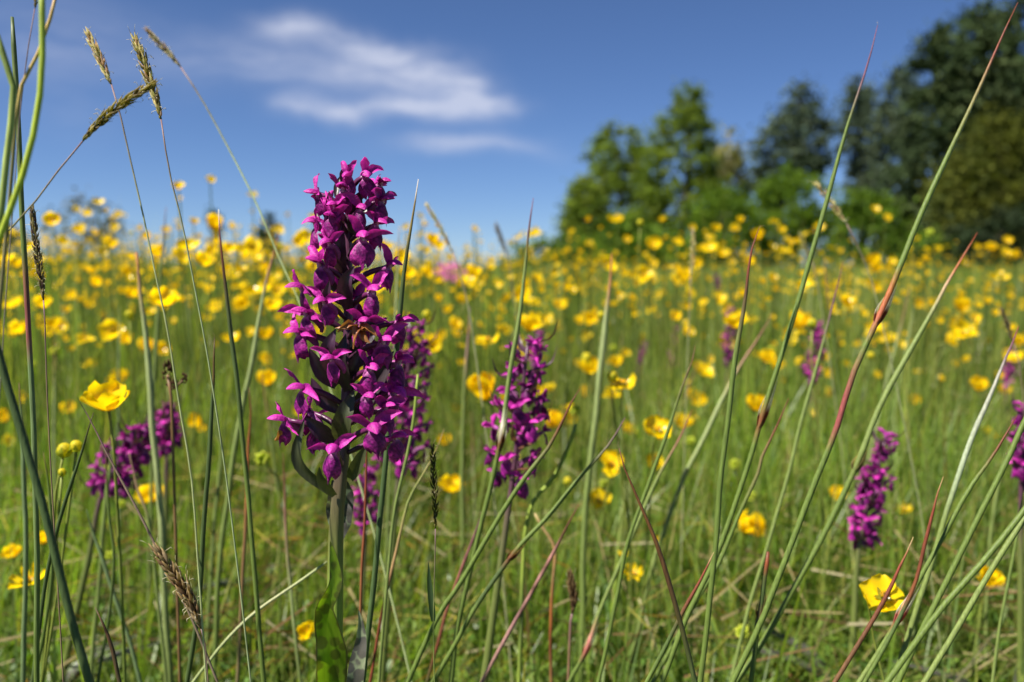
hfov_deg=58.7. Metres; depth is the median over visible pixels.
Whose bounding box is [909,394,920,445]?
buttercup
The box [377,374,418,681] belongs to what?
stem
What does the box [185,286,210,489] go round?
rush stem
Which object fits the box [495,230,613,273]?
gorse bush
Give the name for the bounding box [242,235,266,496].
buttercup
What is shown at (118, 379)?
rush stem
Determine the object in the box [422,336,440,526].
buttercup
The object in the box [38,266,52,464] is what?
buttercup
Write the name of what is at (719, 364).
buttercup
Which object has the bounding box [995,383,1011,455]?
buttercup
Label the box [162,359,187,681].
sedge
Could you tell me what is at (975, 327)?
buttercup
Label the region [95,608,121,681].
dry stem
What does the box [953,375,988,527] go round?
buttercup
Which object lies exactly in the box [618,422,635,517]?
buttercup
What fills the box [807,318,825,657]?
buttercup
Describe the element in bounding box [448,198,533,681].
rush stem
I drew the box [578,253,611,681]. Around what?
rush stem
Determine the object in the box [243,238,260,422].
buttercup
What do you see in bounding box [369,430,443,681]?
dry stem
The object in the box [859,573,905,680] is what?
buttercup
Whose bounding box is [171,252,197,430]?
buttercup
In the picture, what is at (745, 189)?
hazel tree
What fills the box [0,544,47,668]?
buttercup
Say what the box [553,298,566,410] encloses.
buttercup
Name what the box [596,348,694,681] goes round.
rush stem
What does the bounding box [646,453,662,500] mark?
buttercup
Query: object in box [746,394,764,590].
buttercup
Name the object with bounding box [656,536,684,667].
buttercup
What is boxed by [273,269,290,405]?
buttercup
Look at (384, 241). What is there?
buttercup
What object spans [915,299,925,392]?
buttercup
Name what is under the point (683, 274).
buttercup
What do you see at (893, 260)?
buttercup
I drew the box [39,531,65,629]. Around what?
buttercup
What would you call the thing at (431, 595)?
grass stalk
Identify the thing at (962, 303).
buttercup
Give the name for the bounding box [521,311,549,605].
buttercup
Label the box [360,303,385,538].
buttercup
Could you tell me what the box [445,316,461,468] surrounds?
buttercup
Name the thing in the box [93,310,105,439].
rush stem
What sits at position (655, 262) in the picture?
buttercup
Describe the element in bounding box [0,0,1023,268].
sky
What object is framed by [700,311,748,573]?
buttercup
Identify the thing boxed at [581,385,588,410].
buttercup
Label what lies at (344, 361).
marsh orchid
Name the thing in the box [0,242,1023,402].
meadow grass
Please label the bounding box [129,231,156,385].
buttercup
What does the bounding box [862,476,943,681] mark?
dry stem
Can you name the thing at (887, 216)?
buttercup
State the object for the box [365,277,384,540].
buttercup
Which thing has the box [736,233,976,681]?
rush stem
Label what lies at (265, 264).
buttercup
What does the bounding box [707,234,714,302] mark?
buttercup
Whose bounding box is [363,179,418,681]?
rush stem
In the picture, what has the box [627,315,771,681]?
rush stem
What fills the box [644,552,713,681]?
rush stem
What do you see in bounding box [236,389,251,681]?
dry stem
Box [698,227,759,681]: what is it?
rush stem
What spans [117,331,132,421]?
buttercup
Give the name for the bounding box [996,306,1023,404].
grass stalk
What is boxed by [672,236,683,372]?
buttercup
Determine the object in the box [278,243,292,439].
buttercup
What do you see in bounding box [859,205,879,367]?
buttercup
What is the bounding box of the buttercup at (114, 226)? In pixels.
[110,223,119,335]
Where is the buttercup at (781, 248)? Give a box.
[777,244,791,392]
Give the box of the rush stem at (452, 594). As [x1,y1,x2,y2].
[405,389,579,681]
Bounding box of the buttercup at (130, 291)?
[124,286,142,508]
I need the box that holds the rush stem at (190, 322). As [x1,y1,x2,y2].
[188,282,192,386]
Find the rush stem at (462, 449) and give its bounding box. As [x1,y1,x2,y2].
[460,318,469,679]
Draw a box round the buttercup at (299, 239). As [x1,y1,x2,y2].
[292,232,314,465]
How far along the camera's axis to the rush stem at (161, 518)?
0.56 m
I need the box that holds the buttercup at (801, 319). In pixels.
[777,309,810,467]
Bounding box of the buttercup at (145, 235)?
[140,231,158,358]
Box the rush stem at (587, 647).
[567,410,691,681]
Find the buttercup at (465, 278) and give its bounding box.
[462,273,477,464]
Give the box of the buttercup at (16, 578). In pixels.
[7,562,53,681]
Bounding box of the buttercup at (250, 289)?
[242,282,262,507]
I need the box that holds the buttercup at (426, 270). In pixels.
[420,266,431,397]
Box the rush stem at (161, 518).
[135,252,173,681]
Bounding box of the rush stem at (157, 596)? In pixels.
[129,454,167,681]
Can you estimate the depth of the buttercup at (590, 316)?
1.19 m
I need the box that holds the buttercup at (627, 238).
[623,235,630,376]
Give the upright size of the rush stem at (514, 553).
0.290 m
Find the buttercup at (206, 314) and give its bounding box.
[202,243,216,374]
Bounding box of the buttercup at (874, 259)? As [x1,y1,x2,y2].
[861,252,880,443]
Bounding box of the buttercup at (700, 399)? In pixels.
[692,392,707,452]
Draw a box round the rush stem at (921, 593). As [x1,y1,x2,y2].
[892,326,1018,681]
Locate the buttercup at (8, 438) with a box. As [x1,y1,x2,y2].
[2,434,16,503]
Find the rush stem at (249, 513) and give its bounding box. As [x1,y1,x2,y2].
[218,209,265,681]
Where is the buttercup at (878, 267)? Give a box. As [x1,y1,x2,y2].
[866,264,882,426]
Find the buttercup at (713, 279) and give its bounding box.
[711,224,719,353]
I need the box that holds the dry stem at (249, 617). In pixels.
[192,561,327,681]
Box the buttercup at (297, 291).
[293,289,319,491]
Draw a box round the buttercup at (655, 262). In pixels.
[648,259,657,404]
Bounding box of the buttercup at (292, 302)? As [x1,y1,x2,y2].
[290,301,303,510]
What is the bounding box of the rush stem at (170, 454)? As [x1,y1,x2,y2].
[152,368,188,564]
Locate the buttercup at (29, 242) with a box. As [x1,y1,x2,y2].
[26,239,47,447]
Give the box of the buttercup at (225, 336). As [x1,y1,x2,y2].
[221,331,239,560]
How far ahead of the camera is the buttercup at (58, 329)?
1.36 m
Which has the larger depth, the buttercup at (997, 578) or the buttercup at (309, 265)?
the buttercup at (309, 265)
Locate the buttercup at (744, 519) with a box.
[732,510,765,622]
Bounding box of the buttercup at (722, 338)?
[718,332,734,455]
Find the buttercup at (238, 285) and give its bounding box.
[230,281,247,417]
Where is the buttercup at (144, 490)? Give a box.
[134,483,163,628]
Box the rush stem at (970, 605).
[921,517,1023,681]
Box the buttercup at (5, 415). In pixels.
[0,409,18,497]
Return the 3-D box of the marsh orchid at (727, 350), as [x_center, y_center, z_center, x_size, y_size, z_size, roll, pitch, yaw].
[0.300,0.092,1.254,0.028,0.302,0.038,0,5,0]
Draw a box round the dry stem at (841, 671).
[832,537,913,681]
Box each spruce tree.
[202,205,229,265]
[250,211,291,265]
[866,9,1004,252]
[928,0,1023,181]
[967,0,1023,225]
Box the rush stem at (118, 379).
[117,307,121,634]
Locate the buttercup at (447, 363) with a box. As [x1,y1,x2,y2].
[436,329,447,432]
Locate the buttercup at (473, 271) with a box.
[466,264,489,505]
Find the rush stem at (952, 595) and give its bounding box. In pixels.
[883,506,1023,681]
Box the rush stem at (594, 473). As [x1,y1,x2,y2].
[591,343,599,564]
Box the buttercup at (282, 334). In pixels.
[280,327,293,405]
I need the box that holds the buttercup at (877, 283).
[865,279,883,420]
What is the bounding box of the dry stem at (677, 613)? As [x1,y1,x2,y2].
[618,441,697,681]
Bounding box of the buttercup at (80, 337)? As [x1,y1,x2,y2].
[76,333,94,509]
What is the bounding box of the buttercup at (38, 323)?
[36,317,52,398]
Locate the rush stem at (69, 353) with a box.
[68,301,73,412]
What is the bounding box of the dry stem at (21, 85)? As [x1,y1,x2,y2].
[0,0,55,317]
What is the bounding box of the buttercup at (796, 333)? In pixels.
[779,327,798,449]
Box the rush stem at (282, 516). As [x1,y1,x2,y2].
[261,368,300,648]
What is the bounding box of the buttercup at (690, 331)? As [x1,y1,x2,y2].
[670,324,694,449]
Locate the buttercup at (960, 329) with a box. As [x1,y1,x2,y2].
[932,320,976,541]
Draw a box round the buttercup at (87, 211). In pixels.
[81,208,109,427]
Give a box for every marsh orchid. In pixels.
[58,403,167,681]
[155,391,252,624]
[267,157,424,681]
[351,458,382,625]
[371,308,439,681]
[480,321,557,681]
[522,323,546,523]
[634,338,652,418]
[667,326,680,446]
[712,269,722,332]
[721,300,741,488]
[723,423,906,681]
[802,314,828,501]
[886,392,1023,681]
[1002,344,1021,480]
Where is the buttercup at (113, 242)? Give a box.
[104,238,117,434]
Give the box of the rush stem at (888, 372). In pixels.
[866,286,910,464]
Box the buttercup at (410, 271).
[400,266,415,498]
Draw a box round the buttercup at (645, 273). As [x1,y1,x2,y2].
[633,265,655,441]
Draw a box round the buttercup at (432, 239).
[426,232,447,472]
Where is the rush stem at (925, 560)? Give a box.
[910,500,940,681]
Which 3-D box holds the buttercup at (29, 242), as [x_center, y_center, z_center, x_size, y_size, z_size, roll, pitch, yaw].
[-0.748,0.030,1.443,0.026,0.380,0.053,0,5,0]
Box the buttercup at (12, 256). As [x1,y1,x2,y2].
[0,252,31,493]
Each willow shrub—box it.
[591,204,710,272]
[670,175,793,269]
[743,155,855,270]
[810,182,927,271]
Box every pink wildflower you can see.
[433,262,460,379]
[447,270,471,359]
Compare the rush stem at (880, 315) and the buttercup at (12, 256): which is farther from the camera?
the buttercup at (12, 256)
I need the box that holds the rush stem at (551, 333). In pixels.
[536,281,562,415]
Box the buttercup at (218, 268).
[217,266,234,435]
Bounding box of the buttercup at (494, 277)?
[486,275,497,416]
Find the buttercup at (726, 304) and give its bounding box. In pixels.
[722,302,732,393]
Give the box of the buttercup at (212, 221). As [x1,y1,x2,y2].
[206,214,227,479]
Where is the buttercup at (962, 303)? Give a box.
[953,296,970,514]
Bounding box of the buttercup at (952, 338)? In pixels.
[933,332,958,461]
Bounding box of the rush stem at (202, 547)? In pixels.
[184,337,214,681]
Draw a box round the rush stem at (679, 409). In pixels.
[654,362,698,473]
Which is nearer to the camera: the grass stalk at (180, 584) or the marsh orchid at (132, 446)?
the grass stalk at (180, 584)
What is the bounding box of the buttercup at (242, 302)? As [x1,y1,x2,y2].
[236,296,248,485]
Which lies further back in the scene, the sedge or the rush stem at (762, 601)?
the sedge
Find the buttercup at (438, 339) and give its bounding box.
[425,334,440,484]
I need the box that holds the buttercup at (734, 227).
[729,224,739,301]
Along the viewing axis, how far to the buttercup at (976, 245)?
2.54 m
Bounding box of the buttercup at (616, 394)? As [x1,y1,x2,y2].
[601,386,619,518]
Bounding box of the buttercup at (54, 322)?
[45,316,69,501]
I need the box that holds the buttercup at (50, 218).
[42,211,86,540]
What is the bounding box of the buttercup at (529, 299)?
[515,296,534,405]
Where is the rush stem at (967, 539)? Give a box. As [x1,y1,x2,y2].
[895,417,1023,681]
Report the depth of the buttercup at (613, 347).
1.42 m
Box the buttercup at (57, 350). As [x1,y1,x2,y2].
[51,347,87,497]
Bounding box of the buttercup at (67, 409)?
[60,400,76,489]
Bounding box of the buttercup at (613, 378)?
[607,370,635,681]
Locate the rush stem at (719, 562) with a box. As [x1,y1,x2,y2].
[651,398,788,681]
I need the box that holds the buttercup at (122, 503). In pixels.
[119,500,158,631]
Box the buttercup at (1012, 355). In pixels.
[994,350,1023,477]
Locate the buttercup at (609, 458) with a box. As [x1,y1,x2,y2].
[586,450,623,603]
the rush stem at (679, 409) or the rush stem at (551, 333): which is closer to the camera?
the rush stem at (679, 409)
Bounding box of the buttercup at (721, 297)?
[713,292,726,439]
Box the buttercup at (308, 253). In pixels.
[306,245,324,544]
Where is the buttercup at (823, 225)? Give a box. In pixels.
[808,222,824,355]
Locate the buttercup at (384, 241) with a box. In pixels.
[375,239,385,414]
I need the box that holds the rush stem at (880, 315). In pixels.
[729,2,1017,681]
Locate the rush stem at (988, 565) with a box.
[983,441,1008,671]
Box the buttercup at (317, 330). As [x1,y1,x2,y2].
[306,325,319,491]
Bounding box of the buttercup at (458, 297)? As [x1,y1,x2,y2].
[452,293,467,454]
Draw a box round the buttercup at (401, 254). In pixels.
[389,248,409,375]
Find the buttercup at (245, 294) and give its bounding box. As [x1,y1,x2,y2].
[242,288,257,408]
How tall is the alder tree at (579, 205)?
4.028 m
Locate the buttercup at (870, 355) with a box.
[867,352,888,549]
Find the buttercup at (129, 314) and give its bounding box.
[125,310,143,626]
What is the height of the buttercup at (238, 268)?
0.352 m
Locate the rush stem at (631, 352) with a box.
[625,289,642,403]
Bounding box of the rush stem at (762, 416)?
[660,25,877,681]
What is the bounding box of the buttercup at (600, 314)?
[588,311,603,549]
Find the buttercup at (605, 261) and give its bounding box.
[595,255,616,474]
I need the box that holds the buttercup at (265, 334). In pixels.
[256,326,272,536]
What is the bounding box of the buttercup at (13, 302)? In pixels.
[2,297,26,433]
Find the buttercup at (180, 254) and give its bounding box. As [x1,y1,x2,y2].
[170,247,198,459]
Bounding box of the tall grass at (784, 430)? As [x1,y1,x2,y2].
[0,278,1023,678]
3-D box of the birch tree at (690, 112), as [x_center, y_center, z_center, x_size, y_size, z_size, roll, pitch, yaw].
[5.995,-5.934,33.546,4.199,7.595,4.133,0,5,0]
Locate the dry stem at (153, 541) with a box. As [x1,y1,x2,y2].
[77,398,218,681]
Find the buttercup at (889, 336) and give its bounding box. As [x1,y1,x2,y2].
[883,330,896,420]
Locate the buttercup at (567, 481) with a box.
[563,477,571,608]
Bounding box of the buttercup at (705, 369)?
[688,361,713,476]
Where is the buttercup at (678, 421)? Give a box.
[673,413,693,524]
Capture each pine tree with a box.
[735,72,851,269]
[826,73,897,268]
[841,55,931,236]
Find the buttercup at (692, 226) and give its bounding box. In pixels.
[686,224,695,324]
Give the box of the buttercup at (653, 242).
[642,236,661,468]
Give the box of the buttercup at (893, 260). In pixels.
[887,257,897,370]
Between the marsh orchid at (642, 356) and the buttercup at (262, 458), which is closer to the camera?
the buttercup at (262, 458)
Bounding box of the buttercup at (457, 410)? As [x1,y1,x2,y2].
[452,403,470,479]
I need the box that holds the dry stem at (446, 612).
[425,519,479,681]
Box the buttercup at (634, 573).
[623,563,642,658]
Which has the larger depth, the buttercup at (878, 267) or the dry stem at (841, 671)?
the buttercup at (878, 267)
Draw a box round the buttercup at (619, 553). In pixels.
[604,551,627,669]
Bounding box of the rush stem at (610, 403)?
[601,332,622,471]
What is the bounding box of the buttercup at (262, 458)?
[254,451,284,681]
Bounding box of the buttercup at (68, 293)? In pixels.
[66,289,81,407]
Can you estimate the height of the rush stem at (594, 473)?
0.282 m
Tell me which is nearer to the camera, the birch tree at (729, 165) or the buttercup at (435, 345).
the buttercup at (435, 345)
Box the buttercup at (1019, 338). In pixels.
[999,334,1023,430]
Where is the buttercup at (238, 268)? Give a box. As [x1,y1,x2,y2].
[234,262,259,448]
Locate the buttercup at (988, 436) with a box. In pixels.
[979,425,1001,459]
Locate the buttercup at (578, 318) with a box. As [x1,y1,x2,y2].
[573,315,584,396]
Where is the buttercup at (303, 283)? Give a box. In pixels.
[300,246,308,383]
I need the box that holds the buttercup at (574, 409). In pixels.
[569,404,605,614]
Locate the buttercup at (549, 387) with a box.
[536,383,554,482]
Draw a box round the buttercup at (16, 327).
[6,319,25,572]
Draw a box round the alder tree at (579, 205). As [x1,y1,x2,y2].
[546,171,630,267]
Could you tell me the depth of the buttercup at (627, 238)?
2.08 m
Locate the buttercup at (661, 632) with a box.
[656,625,667,678]
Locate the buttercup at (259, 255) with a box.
[250,251,265,437]
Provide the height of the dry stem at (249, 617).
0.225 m
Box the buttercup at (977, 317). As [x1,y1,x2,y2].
[970,312,981,458]
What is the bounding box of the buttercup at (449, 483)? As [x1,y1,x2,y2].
[438,474,471,648]
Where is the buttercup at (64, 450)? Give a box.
[40,440,82,681]
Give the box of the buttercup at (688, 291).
[681,286,696,389]
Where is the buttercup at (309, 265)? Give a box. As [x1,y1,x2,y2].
[306,261,334,414]
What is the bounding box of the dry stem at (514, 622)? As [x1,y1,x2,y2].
[480,504,578,681]
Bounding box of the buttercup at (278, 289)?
[270,282,285,499]
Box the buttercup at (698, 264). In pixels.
[691,257,702,414]
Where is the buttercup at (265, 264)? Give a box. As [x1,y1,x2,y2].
[259,260,274,397]
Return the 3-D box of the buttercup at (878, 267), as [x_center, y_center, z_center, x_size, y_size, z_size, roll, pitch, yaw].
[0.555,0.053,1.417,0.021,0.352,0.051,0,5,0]
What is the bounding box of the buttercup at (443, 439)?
[429,433,450,521]
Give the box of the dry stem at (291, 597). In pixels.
[283,457,301,681]
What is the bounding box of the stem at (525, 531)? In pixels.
[517,424,576,681]
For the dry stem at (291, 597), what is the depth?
0.55 m
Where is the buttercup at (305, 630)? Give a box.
[297,620,315,681]
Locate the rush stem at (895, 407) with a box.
[865,307,913,599]
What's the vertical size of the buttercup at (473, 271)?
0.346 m
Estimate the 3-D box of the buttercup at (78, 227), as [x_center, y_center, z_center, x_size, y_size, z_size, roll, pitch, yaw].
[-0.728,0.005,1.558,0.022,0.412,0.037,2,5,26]
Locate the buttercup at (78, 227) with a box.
[71,223,87,404]
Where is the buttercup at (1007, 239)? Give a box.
[992,235,1012,376]
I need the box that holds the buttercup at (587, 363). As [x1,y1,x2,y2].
[578,353,597,476]
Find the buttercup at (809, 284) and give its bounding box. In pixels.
[795,277,815,446]
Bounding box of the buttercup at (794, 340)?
[781,336,797,430]
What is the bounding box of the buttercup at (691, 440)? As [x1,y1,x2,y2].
[685,436,694,529]
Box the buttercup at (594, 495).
[589,479,611,605]
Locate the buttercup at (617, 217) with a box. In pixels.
[613,214,623,404]
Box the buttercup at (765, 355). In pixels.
[743,349,777,458]
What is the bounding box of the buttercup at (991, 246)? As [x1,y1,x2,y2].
[981,242,996,376]
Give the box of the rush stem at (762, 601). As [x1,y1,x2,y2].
[748,551,769,681]
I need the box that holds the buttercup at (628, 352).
[620,348,632,410]
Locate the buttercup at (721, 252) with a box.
[717,247,729,389]
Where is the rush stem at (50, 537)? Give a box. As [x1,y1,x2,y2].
[0,345,93,681]
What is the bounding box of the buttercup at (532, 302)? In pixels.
[525,297,539,406]
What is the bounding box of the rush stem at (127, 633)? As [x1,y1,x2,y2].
[86,509,141,681]
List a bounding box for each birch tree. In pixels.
[575,118,673,245]
[621,77,731,266]
[710,122,749,254]
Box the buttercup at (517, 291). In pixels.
[514,285,531,503]
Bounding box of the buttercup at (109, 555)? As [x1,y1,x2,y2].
[105,550,115,681]
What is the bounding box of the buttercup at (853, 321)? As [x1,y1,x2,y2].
[843,303,855,354]
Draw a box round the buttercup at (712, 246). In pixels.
[699,241,717,477]
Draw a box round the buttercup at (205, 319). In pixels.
[202,313,213,367]
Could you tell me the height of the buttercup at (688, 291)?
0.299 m
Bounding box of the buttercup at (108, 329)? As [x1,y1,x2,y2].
[97,319,141,546]
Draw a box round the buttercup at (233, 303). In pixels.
[231,297,253,461]
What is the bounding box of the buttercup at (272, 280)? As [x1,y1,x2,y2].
[261,276,294,498]
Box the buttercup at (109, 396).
[79,379,129,681]
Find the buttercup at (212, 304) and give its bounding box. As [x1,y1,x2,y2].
[205,298,221,398]
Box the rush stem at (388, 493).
[383,230,398,598]
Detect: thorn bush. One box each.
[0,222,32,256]
[36,186,131,263]
[922,202,1023,271]
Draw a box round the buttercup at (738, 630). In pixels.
[735,624,749,655]
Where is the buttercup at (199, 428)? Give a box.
[195,424,205,487]
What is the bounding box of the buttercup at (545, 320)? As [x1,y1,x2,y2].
[538,314,552,438]
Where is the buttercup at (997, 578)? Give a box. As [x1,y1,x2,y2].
[971,566,1004,678]
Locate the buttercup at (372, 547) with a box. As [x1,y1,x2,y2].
[371,513,376,575]
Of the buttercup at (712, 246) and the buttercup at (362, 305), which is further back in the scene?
the buttercup at (712, 246)
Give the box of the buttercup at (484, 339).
[475,331,499,570]
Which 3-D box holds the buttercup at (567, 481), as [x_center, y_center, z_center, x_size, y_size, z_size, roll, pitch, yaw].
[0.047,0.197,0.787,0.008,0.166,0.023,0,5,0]
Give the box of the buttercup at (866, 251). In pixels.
[862,249,868,360]
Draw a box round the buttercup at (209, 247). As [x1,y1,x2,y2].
[206,243,217,336]
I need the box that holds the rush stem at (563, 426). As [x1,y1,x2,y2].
[554,357,569,533]
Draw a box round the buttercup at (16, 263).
[9,258,40,455]
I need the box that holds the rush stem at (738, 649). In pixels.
[729,263,842,680]
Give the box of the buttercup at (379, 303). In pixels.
[376,293,383,337]
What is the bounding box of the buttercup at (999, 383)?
[993,348,1011,430]
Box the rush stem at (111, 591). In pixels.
[96,453,114,681]
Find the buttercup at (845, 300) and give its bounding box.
[829,293,856,485]
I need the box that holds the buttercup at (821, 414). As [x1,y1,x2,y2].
[811,387,830,464]
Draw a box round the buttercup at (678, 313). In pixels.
[669,310,681,430]
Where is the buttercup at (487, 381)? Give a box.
[466,372,495,666]
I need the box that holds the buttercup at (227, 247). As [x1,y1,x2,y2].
[222,241,239,484]
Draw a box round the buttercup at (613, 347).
[610,344,621,408]
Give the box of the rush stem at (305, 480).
[303,409,310,530]
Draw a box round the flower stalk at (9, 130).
[0,36,16,224]
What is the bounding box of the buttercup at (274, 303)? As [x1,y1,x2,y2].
[263,297,294,545]
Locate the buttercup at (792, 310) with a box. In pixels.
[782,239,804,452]
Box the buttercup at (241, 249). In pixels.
[236,242,254,445]
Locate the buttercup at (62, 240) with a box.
[55,235,70,393]
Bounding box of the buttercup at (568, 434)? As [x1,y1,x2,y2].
[561,403,573,491]
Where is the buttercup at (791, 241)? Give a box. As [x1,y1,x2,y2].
[779,238,794,339]
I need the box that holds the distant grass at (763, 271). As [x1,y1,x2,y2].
[2,247,1023,290]
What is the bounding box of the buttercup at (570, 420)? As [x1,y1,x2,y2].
[558,411,577,475]
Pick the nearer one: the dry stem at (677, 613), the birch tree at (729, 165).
the dry stem at (677, 613)
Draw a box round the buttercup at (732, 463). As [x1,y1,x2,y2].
[727,458,740,603]
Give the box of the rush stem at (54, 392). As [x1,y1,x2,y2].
[53,343,55,524]
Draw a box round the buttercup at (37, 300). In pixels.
[31,294,52,501]
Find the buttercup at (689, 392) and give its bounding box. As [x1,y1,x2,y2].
[688,388,697,405]
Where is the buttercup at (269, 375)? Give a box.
[256,369,275,568]
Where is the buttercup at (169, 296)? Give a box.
[147,286,211,655]
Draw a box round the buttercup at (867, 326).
[865,319,883,370]
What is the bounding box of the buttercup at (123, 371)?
[110,368,127,426]
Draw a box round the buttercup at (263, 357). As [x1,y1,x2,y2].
[259,352,270,442]
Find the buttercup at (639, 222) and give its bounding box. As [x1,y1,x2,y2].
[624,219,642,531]
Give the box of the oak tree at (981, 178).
[892,98,1023,266]
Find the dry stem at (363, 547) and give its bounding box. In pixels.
[359,433,366,616]
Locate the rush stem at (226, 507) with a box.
[211,233,278,681]
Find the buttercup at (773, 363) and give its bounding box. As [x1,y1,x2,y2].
[767,346,784,439]
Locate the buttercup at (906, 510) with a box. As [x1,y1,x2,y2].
[892,501,912,549]
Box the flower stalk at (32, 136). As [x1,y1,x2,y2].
[0,0,45,244]
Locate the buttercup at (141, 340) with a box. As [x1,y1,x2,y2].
[138,338,152,352]
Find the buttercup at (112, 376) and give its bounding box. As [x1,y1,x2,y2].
[106,374,127,433]
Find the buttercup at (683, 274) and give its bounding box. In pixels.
[676,267,692,489]
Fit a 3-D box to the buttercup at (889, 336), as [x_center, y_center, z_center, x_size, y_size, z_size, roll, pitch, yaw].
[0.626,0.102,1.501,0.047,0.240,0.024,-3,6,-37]
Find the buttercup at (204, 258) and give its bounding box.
[186,248,215,622]
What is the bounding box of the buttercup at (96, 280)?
[90,275,102,458]
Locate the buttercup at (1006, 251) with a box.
[1001,248,1012,421]
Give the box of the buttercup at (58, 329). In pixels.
[56,318,67,438]
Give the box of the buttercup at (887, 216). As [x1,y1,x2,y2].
[880,213,890,371]
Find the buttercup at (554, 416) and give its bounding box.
[541,410,561,531]
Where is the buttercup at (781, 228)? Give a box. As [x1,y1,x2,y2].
[775,225,785,317]
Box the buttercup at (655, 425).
[619,415,671,681]
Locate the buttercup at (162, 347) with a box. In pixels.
[153,341,185,469]
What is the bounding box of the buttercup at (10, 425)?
[0,343,18,503]
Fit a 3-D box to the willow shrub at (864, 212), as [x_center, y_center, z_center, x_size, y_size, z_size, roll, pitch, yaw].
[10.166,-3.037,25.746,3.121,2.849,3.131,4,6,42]
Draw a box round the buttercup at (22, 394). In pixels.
[16,391,26,408]
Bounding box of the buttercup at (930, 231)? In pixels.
[905,228,934,457]
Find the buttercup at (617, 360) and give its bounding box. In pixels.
[610,355,631,492]
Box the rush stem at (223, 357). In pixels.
[220,317,226,413]
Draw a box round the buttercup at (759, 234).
[751,227,763,417]
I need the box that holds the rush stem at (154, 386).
[147,206,166,659]
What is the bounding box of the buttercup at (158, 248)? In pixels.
[149,244,164,405]
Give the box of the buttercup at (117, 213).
[113,210,126,359]
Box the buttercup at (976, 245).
[973,243,979,348]
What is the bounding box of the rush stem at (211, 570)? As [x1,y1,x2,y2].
[203,384,222,681]
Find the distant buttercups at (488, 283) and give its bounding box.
[0,175,1023,501]
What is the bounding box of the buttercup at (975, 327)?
[950,323,978,458]
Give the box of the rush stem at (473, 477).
[472,423,478,577]
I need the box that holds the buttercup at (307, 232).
[297,228,322,459]
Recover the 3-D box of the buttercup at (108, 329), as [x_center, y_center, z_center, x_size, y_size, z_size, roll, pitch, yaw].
[-0.433,0.120,1.008,0.024,0.291,0.046,1,5,8]
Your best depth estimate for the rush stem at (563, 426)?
1.12 m
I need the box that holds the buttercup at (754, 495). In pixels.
[742,492,757,578]
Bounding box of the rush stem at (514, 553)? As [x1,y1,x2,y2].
[431,418,624,681]
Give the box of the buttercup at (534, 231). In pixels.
[526,226,541,335]
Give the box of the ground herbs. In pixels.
[0,364,1021,681]
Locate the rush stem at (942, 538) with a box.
[856,416,1016,681]
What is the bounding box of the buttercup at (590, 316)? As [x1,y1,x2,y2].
[580,311,601,457]
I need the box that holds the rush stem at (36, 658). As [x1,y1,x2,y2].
[10,17,39,681]
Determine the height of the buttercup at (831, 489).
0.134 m
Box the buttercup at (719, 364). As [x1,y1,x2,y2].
[717,342,734,440]
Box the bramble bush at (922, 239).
[886,225,967,270]
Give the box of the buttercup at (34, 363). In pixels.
[28,361,40,440]
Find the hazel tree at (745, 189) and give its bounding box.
[693,143,869,264]
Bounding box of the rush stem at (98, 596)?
[89,419,117,674]
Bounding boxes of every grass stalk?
[0,0,37,392]
[9,76,161,230]
[25,205,63,681]
[82,26,206,681]
[127,30,251,681]
[140,537,208,681]
[143,25,411,681]
[424,202,512,681]
[426,439,439,681]
[494,221,536,521]
[563,568,580,680]
[680,227,695,572]
[799,231,859,655]
[810,180,945,681]
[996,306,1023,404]
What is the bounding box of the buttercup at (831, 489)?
[829,485,847,580]
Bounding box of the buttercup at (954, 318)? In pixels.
[932,316,964,469]
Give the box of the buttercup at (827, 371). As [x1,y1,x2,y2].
[826,368,832,412]
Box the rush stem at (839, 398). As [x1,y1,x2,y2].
[824,259,862,612]
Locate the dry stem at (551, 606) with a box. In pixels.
[534,513,556,681]
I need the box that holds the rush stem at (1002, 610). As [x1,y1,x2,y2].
[991,489,1023,681]
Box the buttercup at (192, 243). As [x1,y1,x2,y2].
[175,237,213,573]
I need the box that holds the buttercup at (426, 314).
[422,310,460,530]
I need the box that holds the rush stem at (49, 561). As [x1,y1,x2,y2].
[31,412,93,681]
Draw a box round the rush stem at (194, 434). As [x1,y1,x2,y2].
[191,370,198,492]
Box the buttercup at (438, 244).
[433,239,449,432]
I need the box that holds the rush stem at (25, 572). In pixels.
[19,383,28,681]
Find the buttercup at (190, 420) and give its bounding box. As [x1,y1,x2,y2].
[187,412,213,522]
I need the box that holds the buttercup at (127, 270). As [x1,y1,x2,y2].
[121,266,135,372]
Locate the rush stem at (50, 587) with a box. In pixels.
[39,452,53,658]

